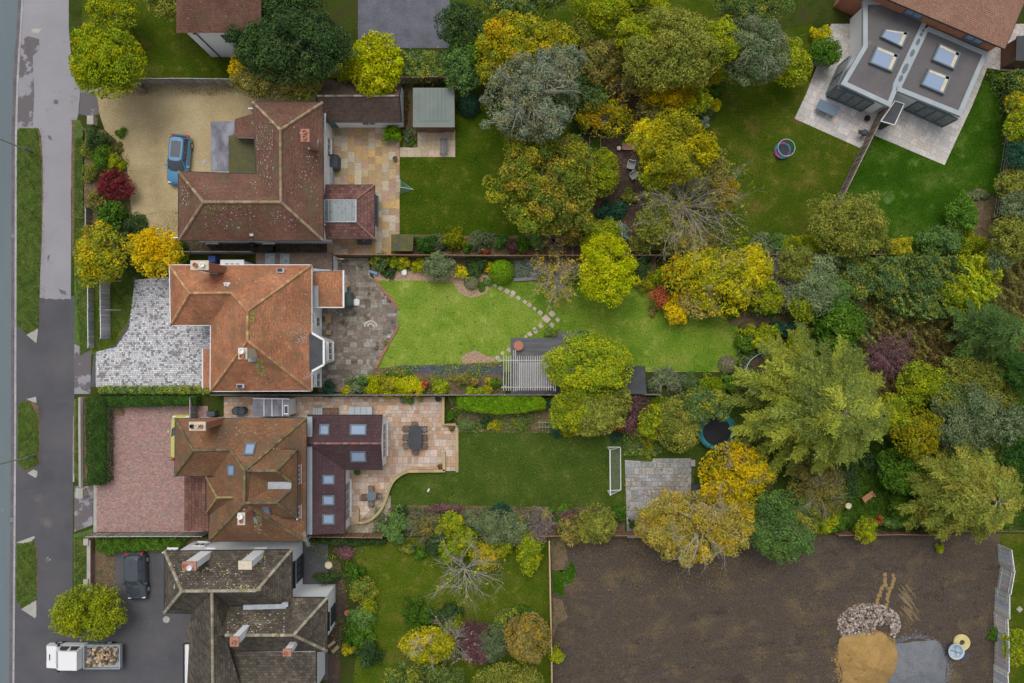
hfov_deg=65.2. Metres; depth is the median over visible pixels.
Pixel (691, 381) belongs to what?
shrub
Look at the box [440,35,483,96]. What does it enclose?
tree
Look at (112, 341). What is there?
front lawn strip
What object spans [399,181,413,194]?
pop up goal
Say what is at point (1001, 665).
fence
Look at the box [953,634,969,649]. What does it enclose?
pipe coil
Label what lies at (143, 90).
tree
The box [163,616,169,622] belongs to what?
manhole cover
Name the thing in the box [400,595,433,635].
shrub
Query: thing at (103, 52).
tree
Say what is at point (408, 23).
side drive
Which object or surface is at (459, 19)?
tree
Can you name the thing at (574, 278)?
shrub
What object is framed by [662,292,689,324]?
maple tree
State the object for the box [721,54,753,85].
tree
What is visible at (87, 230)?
shrub
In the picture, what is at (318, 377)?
window
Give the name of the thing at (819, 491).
tree
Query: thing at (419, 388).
shrub
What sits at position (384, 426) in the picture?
patio door
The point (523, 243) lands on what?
shrub
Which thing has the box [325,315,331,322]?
wooden stool
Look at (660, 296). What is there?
maple tree
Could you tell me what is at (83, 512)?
worn tarmac
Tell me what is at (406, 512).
shrub
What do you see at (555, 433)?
shrub
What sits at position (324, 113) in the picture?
window
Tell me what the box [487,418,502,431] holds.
shrub
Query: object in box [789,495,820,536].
tree
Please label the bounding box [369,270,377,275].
blue planter
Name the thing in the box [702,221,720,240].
shrub
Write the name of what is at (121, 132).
shrub
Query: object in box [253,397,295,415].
side store
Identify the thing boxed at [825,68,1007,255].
lawn
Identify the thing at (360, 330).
patio bed
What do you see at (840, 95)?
folding door
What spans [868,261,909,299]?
tree
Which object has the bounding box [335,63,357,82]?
tree
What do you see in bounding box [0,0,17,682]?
road
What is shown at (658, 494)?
fallen leaves
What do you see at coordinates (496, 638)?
tree
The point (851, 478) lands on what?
shrub
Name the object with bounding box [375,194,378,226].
patio door
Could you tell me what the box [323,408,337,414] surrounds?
wooden bench
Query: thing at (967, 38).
window
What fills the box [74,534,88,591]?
front grass
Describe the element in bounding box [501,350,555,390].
pergola
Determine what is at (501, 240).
shrub
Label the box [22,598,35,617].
verge kerb
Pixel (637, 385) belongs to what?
garden shed
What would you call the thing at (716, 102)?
shrub
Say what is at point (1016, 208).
tree
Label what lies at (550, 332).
shrub
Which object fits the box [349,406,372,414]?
storage box
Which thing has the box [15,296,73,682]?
pavement
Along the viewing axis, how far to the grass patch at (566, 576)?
69.99 m
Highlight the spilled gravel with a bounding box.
[887,630,954,682]
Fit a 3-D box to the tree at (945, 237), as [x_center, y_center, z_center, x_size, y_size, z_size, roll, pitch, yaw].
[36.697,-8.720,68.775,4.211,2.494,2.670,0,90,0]
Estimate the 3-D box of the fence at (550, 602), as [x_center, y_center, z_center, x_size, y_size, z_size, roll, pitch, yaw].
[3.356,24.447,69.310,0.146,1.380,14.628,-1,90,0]
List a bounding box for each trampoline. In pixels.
[698,413,736,450]
[741,353,776,388]
[774,139,794,158]
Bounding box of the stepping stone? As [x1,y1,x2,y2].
[542,314,550,322]
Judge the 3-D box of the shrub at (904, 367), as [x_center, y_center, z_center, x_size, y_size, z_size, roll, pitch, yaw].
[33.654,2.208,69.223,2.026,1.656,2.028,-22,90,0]
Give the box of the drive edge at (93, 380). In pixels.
[90,277,136,386]
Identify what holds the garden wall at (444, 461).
on the patio at (437, 444)
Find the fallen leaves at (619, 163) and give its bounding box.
[555,83,642,254]
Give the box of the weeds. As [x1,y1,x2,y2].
[322,264,395,386]
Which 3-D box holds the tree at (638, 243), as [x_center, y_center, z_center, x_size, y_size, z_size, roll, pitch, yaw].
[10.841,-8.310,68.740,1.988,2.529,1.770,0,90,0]
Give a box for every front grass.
[73,137,82,253]
[74,256,94,354]
[74,399,78,480]
[74,528,92,595]
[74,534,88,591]
[75,120,84,253]
[75,275,91,354]
[75,400,78,475]
[96,280,107,351]
[112,268,132,337]
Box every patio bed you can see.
[322,258,397,391]
[327,128,399,253]
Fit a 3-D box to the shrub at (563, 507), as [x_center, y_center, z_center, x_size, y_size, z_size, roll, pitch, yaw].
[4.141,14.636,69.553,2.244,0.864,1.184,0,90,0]
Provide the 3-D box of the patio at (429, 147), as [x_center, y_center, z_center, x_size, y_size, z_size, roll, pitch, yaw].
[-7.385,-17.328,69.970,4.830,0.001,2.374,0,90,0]
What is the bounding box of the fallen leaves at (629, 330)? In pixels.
[522,296,733,360]
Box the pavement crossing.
[39,453,69,460]
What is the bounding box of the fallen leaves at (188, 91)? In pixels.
[93,85,315,100]
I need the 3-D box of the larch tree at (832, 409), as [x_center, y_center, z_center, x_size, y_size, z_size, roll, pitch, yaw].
[24.491,4.698,64.050,13.657,11.899,13.589,0,90,0]
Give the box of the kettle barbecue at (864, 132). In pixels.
[858,129,868,137]
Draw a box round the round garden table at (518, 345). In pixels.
[514,341,522,350]
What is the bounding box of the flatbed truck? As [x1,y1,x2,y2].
[46,641,121,671]
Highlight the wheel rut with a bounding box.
[784,585,919,601]
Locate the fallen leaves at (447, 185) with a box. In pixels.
[401,133,497,232]
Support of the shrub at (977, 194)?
on the soil bed at (984, 224)
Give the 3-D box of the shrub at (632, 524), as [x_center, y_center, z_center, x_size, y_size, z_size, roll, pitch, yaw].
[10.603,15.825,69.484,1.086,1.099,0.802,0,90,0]
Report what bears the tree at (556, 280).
on the soil bed at (462, 262)
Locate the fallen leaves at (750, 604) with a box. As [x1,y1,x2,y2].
[555,539,989,682]
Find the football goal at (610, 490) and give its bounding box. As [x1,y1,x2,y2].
[607,447,620,495]
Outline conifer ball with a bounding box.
[488,259,514,285]
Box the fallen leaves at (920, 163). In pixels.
[864,87,985,237]
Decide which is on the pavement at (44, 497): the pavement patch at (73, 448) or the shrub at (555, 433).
the pavement patch at (73, 448)
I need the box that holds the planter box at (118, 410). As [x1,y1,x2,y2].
[112,406,123,414]
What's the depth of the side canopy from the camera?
67.70 m
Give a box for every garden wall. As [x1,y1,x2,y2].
[78,397,83,486]
[87,538,93,592]
[356,469,444,523]
[442,397,455,425]
[442,452,445,470]
[455,431,458,471]
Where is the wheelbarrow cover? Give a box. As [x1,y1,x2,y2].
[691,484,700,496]
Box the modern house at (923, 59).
[825,0,1023,127]
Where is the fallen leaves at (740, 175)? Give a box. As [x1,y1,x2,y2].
[689,110,809,241]
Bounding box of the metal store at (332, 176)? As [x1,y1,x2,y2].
[330,167,334,183]
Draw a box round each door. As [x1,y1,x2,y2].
[328,123,338,127]
[333,258,337,268]
[346,479,351,520]
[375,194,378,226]
[382,421,387,458]
[425,128,442,132]
[825,55,850,94]
[826,87,873,111]
[904,101,957,127]
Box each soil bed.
[83,396,199,484]
[370,257,655,280]
[372,362,504,395]
[378,505,624,535]
[395,233,555,254]
[450,396,652,433]
[736,256,1023,393]
[877,396,1023,531]
[920,188,991,239]
[976,108,1023,255]
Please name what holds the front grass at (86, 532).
on the ground at (817, 14)
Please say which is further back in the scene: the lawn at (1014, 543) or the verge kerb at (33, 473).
the lawn at (1014, 543)
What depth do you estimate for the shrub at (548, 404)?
69.17 m
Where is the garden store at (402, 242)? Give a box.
[391,234,413,250]
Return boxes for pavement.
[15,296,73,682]
[17,0,79,299]
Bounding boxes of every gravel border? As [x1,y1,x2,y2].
[373,270,490,297]
[460,350,494,362]
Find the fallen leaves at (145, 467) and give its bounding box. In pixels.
[94,406,179,530]
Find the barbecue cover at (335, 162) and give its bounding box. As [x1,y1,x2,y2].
[330,154,340,170]
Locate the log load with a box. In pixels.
[86,646,118,667]
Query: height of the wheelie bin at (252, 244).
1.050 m
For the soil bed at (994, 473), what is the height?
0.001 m
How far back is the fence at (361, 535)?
68.86 m
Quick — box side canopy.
[877,101,903,129]
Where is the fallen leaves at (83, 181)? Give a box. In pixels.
[70,98,84,254]
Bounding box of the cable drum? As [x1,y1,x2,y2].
[948,643,964,659]
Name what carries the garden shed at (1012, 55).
on the patio at (917, 133)
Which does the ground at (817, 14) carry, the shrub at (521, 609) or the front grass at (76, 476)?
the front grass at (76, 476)
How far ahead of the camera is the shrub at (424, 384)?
69.26 m
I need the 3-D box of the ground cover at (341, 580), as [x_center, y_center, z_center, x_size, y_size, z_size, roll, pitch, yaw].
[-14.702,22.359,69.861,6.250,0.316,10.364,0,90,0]
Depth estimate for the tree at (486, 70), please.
64.14 m
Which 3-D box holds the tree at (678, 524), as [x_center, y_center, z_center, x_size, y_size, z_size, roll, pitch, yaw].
[15.086,14.940,65.724,8.500,8.625,8.282,37,90,0]
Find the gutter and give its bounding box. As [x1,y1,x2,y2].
[9,0,20,682]
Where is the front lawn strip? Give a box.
[87,261,133,353]
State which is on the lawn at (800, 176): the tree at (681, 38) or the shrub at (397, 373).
the tree at (681, 38)
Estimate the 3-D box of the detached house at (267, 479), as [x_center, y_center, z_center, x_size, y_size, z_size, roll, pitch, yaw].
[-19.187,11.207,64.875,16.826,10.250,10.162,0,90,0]
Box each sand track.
[875,572,886,613]
[883,581,890,608]
[889,574,895,590]
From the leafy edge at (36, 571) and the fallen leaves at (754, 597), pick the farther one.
the leafy edge at (36, 571)
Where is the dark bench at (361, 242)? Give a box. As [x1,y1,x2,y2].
[357,239,370,244]
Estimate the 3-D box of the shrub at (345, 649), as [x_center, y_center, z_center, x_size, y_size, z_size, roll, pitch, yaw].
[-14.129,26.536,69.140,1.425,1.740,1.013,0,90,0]
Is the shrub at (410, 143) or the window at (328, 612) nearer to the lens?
the window at (328, 612)
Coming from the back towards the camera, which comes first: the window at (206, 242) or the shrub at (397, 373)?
the shrub at (397, 373)
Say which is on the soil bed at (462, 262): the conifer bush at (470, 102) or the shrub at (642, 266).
the shrub at (642, 266)
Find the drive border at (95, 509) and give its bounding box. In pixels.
[93,485,96,532]
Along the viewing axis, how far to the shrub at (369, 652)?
68.88 m
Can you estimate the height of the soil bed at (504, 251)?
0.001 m
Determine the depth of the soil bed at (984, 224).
69.99 m
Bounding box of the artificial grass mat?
[579,331,588,337]
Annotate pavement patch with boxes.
[24,38,34,54]
[73,416,73,481]
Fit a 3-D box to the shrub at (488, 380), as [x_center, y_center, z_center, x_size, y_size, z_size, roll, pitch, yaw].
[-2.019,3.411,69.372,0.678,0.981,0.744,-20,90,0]
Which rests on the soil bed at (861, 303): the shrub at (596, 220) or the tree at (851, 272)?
the tree at (851, 272)
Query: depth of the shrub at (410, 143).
69.86 m
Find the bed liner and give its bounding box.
[399,365,502,374]
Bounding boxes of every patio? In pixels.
[224,397,458,525]
[318,258,397,391]
[327,128,399,253]
[400,132,454,156]
[625,458,690,537]
[795,24,1023,164]
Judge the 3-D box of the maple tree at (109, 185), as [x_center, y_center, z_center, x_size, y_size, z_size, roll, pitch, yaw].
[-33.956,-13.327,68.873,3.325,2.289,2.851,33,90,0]
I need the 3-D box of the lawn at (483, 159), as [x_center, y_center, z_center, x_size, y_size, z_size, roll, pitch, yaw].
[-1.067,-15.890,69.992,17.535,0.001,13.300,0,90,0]
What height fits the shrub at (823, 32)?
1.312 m
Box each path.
[176,236,326,254]
[325,560,346,682]
[346,495,390,532]
[403,85,416,146]
[724,313,819,325]
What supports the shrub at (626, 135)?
on the bark garden
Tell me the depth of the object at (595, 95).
66.65 m
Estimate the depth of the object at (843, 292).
66.60 m
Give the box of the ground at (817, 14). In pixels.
[69,0,1023,682]
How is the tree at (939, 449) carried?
on the soil bed at (994, 473)
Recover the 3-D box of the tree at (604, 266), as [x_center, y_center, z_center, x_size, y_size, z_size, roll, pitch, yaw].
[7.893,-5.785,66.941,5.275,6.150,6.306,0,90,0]
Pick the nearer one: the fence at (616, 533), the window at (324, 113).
the window at (324, 113)
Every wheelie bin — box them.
[206,410,217,415]
[208,255,218,262]
[249,242,257,246]
[265,245,275,251]
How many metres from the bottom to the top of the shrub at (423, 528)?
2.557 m
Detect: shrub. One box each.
[80,138,93,159]
[80,224,95,242]
[81,163,101,182]
[84,125,112,150]
[86,189,107,208]
[88,142,113,169]
[96,200,131,228]
[100,164,111,173]
[107,141,123,154]
[107,153,123,169]
[114,230,132,251]
[115,127,126,138]
[116,160,126,171]
[118,250,137,273]
[122,211,147,234]
[165,249,189,262]
[177,240,187,250]
[311,570,342,585]
[322,380,335,398]
[333,542,355,559]
[341,384,351,396]
[341,641,355,655]
[343,621,376,653]
[344,374,365,394]
[344,559,365,581]
[346,605,375,631]
[349,576,379,605]
[350,639,384,668]
[357,373,368,386]
[359,597,377,612]
[363,375,384,396]
[370,250,391,272]
[378,372,401,398]
[379,504,412,544]
[380,266,396,279]
[381,125,401,142]
[382,368,414,377]
[389,253,406,271]
[392,504,409,515]
[393,375,420,399]
[397,543,417,553]
[398,256,410,266]
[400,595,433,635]
[401,92,409,132]
[402,128,416,141]
[404,510,441,542]
[405,139,415,147]
[410,257,425,272]
[413,381,424,397]
[414,235,437,254]
[414,547,428,560]
[421,250,456,279]
[422,379,431,387]
[427,502,464,513]
[430,233,447,252]
[431,378,450,397]
[431,601,464,622]
[433,510,464,540]
[440,224,466,250]
[443,613,463,631]
[445,410,458,421]
[448,372,479,385]
[454,263,467,279]
[457,418,476,430]
[462,242,476,253]
[464,275,479,289]
[464,508,490,536]
[465,253,490,276]
[465,385,484,393]
[468,230,494,253]
[468,376,479,386]
[477,282,485,292]
[479,99,491,111]
[480,416,491,427]
[481,248,490,257]
[483,278,492,285]
[483,384,492,396]
[484,261,495,271]
[485,377,491,384]
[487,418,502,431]
[490,502,512,517]
[491,377,500,387]
[494,233,510,250]
[494,539,513,558]
[505,237,518,254]
[510,414,528,431]
[511,603,535,619]
[514,234,531,253]
[530,231,547,250]
[530,396,544,412]
[537,266,558,285]
[540,510,551,519]
[543,327,560,337]
[546,398,559,409]
[547,643,564,663]
[548,503,571,513]
[550,427,562,438]
[551,218,583,248]
[552,514,560,523]
[554,508,581,526]
[558,427,588,437]
[565,269,579,287]
[570,122,590,139]
[582,217,605,233]
[594,200,616,219]
[599,414,624,434]
[606,33,619,49]
[608,428,622,442]
[610,200,628,219]
[610,502,626,522]
[615,222,627,241]
[620,187,638,203]
[621,133,634,144]
[621,432,643,454]
[628,519,638,528]
[629,251,651,282]
[635,269,653,292]
[645,437,654,460]
[647,306,656,318]
[647,358,690,395]
[649,266,669,287]
[650,395,672,408]
[680,105,703,123]
[680,370,700,390]
[696,104,717,117]
[696,372,723,392]
[699,115,709,127]
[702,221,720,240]
[703,83,723,98]
[706,66,725,86]
[710,98,721,111]
[714,294,746,320]
[721,372,737,392]
[727,235,749,257]
[734,328,755,354]
[737,322,782,349]
[744,231,774,256]
[752,482,772,497]
[757,312,775,320]
[767,232,795,253]
[769,320,798,337]
[785,334,797,348]
[791,331,820,354]
[806,327,813,335]
[810,24,832,40]
[831,514,849,532]
[837,464,860,496]
[860,452,882,470]
[871,235,894,255]
[873,514,884,525]
[880,516,907,530]
[887,491,918,527]
[891,358,913,377]
[935,542,943,553]
[957,228,987,254]
[958,254,991,275]
[969,189,990,201]
[978,241,992,255]
[987,627,997,641]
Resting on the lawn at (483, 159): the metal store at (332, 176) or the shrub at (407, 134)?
the shrub at (407, 134)
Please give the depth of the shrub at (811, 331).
68.83 m
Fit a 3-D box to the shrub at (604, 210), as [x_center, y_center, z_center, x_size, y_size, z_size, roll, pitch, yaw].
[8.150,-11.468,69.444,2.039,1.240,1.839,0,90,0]
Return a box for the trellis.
[538,420,552,430]
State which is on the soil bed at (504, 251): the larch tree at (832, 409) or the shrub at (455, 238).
the shrub at (455, 238)
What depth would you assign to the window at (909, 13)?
66.27 m
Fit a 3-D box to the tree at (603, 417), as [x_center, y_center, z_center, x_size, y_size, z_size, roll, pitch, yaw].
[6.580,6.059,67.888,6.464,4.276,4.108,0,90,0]
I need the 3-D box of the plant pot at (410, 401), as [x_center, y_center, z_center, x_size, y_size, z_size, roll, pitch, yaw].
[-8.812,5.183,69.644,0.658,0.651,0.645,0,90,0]
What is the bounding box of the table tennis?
[814,99,839,117]
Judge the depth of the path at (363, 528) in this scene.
69.96 m
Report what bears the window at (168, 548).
in the detached house at (260, 612)
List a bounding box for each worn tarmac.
[17,36,39,127]
[74,344,90,393]
[74,486,92,531]
[79,89,99,115]
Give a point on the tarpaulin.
(349, 298)
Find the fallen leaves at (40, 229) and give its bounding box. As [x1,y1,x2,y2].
[36,128,44,327]
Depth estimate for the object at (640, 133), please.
63.84 m
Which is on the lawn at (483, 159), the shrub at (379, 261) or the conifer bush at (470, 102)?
the conifer bush at (470, 102)
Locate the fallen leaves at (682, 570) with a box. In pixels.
[573,538,820,599]
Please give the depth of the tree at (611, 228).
66.86 m
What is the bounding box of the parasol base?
[864,115,869,120]
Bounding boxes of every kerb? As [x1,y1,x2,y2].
[12,0,23,682]
[17,536,34,542]
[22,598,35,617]
[27,329,37,341]
[27,397,36,402]
[28,470,36,477]
[31,29,41,32]
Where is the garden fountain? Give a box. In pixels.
[844,503,851,508]
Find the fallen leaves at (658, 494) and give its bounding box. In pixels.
[624,460,693,537]
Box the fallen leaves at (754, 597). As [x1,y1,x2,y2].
[552,540,988,651]
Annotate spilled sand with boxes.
[830,627,895,682]
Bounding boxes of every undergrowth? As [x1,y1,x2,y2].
[622,392,685,456]
[730,253,877,399]
[824,399,1023,530]
[858,251,1023,403]
[979,64,1023,258]
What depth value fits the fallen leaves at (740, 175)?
69.95 m
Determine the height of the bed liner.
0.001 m
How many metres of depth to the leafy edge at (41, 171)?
69.99 m
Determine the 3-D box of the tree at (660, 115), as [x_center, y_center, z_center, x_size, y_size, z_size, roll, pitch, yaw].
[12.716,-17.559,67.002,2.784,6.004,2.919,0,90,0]
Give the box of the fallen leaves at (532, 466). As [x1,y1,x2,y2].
[444,432,619,508]
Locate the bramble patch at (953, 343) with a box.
[868,314,972,368]
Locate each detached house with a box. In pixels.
[162,541,335,682]
[168,252,347,391]
[173,101,378,243]
[174,414,387,546]
[176,0,276,57]
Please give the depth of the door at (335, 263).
68.97 m
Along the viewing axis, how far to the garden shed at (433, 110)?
67.73 m
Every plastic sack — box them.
[353,299,359,305]
[401,269,406,275]
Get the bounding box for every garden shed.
[413,88,454,132]
[621,365,646,393]
[1000,36,1023,69]
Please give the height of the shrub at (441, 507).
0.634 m
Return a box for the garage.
[315,80,403,127]
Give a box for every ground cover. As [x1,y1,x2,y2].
[81,128,137,248]
[310,538,372,656]
[319,362,504,396]
[371,257,656,280]
[371,507,625,534]
[448,396,652,433]
[513,259,537,277]
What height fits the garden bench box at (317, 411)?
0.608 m
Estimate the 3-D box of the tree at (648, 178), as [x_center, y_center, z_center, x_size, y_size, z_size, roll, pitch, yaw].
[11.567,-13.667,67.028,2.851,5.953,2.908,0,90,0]
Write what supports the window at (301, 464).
in the detached house at (267, 479)
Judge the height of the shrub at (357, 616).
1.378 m
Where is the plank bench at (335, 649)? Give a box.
[331,644,339,653]
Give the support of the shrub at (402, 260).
on the soil bed at (462, 262)
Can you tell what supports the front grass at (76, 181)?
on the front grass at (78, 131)
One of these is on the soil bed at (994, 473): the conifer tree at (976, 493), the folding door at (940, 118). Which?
the conifer tree at (976, 493)
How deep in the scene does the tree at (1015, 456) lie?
63.90 m
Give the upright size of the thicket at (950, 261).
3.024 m
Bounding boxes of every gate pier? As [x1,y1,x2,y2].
[76,488,86,497]
[83,537,91,544]
[83,578,88,585]
[87,115,97,125]
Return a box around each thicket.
[829,250,921,324]
[894,248,969,327]
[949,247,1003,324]
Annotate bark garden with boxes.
[553,83,642,254]
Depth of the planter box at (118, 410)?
69.75 m
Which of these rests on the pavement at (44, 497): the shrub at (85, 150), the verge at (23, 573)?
the verge at (23, 573)
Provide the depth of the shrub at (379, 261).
69.14 m
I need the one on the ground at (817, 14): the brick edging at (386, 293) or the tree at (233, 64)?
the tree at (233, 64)
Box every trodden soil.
[550,538,567,570]
[552,598,567,638]
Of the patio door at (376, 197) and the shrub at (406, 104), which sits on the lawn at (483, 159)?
the shrub at (406, 104)
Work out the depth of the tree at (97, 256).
65.58 m
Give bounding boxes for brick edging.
[373,278,398,309]
[375,325,398,368]
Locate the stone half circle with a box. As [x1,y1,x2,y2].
[364,320,377,326]
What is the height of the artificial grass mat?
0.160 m
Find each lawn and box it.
[82,0,245,78]
[352,537,550,682]
[375,279,735,371]
[389,400,908,531]
[400,88,599,235]
[450,0,719,76]
[499,280,738,370]
[643,24,860,254]
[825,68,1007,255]
[1000,534,1023,682]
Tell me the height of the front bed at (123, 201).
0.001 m
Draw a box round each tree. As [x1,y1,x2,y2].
[48,583,128,641]
[67,27,147,100]
[70,21,99,53]
[73,219,128,288]
[84,0,139,32]
[95,166,136,200]
[101,64,147,93]
[119,225,184,278]
[143,0,175,22]
[223,2,358,84]
[227,54,249,90]
[228,23,271,70]
[228,57,319,100]
[261,0,326,25]
[279,60,322,101]
[300,32,343,74]
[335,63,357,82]
[347,30,404,97]
[383,661,465,682]
[397,625,455,672]
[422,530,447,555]
[424,525,509,611]
[429,611,484,669]
[433,1,485,45]
[438,537,458,565]
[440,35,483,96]
[450,524,477,555]
[456,618,488,660]
[459,634,493,664]
[466,33,495,68]
[468,540,504,572]
[471,661,544,682]
[472,7,557,76]
[473,0,565,18]
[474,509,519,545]
[475,48,514,90]
[479,45,588,144]
[479,623,507,662]
[482,133,597,236]
[494,607,519,634]
[501,519,529,545]
[501,610,551,664]
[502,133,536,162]
[515,531,543,576]
[518,502,559,545]
[525,249,591,313]
[536,19,578,59]
[539,42,589,96]
[540,225,567,261]
[540,328,634,402]
[547,391,590,432]
[552,390,627,436]
[555,514,585,547]
[560,141,592,171]
[568,12,602,46]
[568,184,595,212]
[570,0,673,36]
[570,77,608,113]
[572,63,593,89]
[574,97,637,138]
[576,232,640,308]
[576,502,617,543]
[578,36,621,84]
[580,216,622,254]
[585,147,619,197]
[599,385,632,415]
[602,43,638,107]
[614,13,660,60]
[621,61,656,96]
[622,4,726,92]
[622,138,764,269]
[622,394,652,434]
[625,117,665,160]
[628,234,650,253]
[633,200,676,243]
[634,482,755,572]
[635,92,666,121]
[635,403,669,440]
[636,107,721,184]
[637,157,671,190]
[638,76,698,112]
[648,285,671,309]
[652,220,722,257]
[654,109,682,134]
[656,394,701,452]
[660,253,700,296]
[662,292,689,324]
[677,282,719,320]
[678,246,722,295]
[678,385,710,425]
[681,84,712,114]
[684,389,734,421]
[686,247,771,319]
[697,148,730,188]
[698,439,775,506]
[700,14,741,66]
[710,174,740,209]
[713,0,795,29]
[720,6,804,86]
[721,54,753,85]
[724,490,759,523]
[725,242,773,295]
[726,319,894,477]
[744,489,816,564]
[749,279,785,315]
[755,457,778,490]
[756,248,809,314]
[770,37,812,87]
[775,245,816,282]
[781,246,841,316]
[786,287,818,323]
[786,460,855,522]
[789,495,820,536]
[807,190,890,257]
[808,37,842,68]
[811,298,866,351]
[815,508,841,534]
[826,245,876,300]
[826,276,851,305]
[853,515,878,544]
[859,328,918,390]
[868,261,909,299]
[876,444,926,496]
[878,392,911,431]
[889,406,944,457]
[894,359,947,407]
[894,434,1023,544]
[905,249,949,298]
[911,288,946,322]
[914,225,963,254]
[916,463,946,495]
[917,499,960,538]
[919,434,953,461]
[925,379,970,418]
[928,380,1007,452]
[938,272,975,315]
[938,432,978,463]
[941,354,1005,387]
[944,192,978,232]
[944,298,1023,365]
[962,365,1021,414]
[981,435,1023,477]
[985,240,1015,273]
[986,214,1023,260]
[986,347,1023,407]
[988,401,1023,447]
[993,168,1023,200]
[997,189,1023,225]
[999,628,1023,667]
[1000,112,1023,142]
[1001,90,1023,115]
[1003,139,1023,168]
[1007,68,1023,94]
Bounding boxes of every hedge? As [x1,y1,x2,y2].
[83,395,115,485]
[95,537,189,556]
[97,383,212,395]
[105,394,201,408]
[309,537,387,546]
[395,47,451,86]
[456,395,546,414]
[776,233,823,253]
[884,235,912,255]
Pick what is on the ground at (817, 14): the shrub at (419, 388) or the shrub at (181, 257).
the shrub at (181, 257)
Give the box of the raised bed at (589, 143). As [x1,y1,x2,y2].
[589,136,600,156]
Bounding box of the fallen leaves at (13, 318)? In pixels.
[9,27,16,633]
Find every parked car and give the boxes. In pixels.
[122,551,149,599]
[164,134,193,185]
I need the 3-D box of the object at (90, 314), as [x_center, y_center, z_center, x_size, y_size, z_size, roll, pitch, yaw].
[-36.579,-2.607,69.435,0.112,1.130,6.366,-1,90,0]
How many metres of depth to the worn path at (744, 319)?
69.99 m
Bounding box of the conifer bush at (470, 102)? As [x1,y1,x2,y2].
[457,93,480,117]
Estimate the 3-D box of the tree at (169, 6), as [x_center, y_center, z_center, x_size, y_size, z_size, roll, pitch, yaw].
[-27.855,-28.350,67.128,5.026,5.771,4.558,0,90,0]
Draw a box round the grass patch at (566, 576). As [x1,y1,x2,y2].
[551,561,575,595]
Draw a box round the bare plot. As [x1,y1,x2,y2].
[550,534,999,682]
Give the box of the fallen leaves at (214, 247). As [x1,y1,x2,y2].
[148,210,319,254]
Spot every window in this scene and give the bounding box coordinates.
[162,547,177,552]
[193,541,209,546]
[201,241,217,243]
[204,547,215,549]
[259,241,274,243]
[293,561,295,588]
[296,505,301,519]
[296,554,303,583]
[298,464,301,483]
[316,317,321,326]
[316,372,321,386]
[324,113,325,129]
[324,155,325,171]
[325,342,327,360]
[326,136,331,157]
[328,342,333,359]
[328,612,329,630]
[330,603,335,625]
[362,123,377,126]
[902,9,923,20]
[962,35,983,46]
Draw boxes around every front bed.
[83,128,172,255]
[95,538,207,596]
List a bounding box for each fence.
[84,207,91,227]
[85,532,207,537]
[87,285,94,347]
[99,280,120,338]
[137,77,234,85]
[180,251,255,253]
[189,397,197,417]
[210,393,659,395]
[307,532,384,538]
[333,253,885,257]
[400,76,459,83]
[518,531,759,536]
[548,537,552,682]
[598,77,627,82]
[810,59,830,66]
[831,108,887,207]
[834,530,954,535]
[991,65,1018,217]
[993,544,1015,682]
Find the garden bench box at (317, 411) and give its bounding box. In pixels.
[313,408,322,414]
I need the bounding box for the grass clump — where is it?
[717,355,736,373]
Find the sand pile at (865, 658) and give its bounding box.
[838,630,897,682]
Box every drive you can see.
[72,540,327,682]
[96,85,315,239]
[96,277,209,386]
[97,406,207,531]
[358,0,449,47]
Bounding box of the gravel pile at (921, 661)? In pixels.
[888,640,946,682]
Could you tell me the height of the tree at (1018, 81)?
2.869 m
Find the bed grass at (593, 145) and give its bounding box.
[590,138,599,153]
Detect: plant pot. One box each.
[325,561,331,568]
[354,470,361,474]
[399,396,407,403]
[408,398,413,404]
[449,426,454,431]
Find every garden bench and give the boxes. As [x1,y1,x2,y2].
[439,137,447,154]
[622,143,634,149]
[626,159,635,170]
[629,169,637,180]
[861,491,875,502]
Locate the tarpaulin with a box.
[345,292,353,307]
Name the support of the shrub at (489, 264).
on the soil bed at (462, 262)
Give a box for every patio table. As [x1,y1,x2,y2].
[367,491,375,500]
[408,426,421,449]
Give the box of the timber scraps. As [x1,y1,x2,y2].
[898,585,919,620]
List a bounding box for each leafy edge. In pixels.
[22,400,39,464]
[30,540,37,595]
[37,128,42,325]
[71,120,74,255]
[74,400,74,474]
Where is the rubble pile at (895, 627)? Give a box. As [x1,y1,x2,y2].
[836,602,900,638]
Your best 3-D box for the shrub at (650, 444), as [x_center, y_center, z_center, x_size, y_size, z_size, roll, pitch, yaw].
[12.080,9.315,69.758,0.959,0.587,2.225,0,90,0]
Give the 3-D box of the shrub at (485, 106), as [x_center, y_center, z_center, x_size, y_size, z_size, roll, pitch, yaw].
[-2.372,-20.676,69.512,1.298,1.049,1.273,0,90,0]
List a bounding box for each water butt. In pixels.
[231,406,239,414]
[237,406,247,414]
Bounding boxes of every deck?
[511,332,577,395]
[518,362,559,385]
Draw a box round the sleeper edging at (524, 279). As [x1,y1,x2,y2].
[514,277,537,281]
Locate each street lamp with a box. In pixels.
[0,139,32,152]
[0,455,35,463]

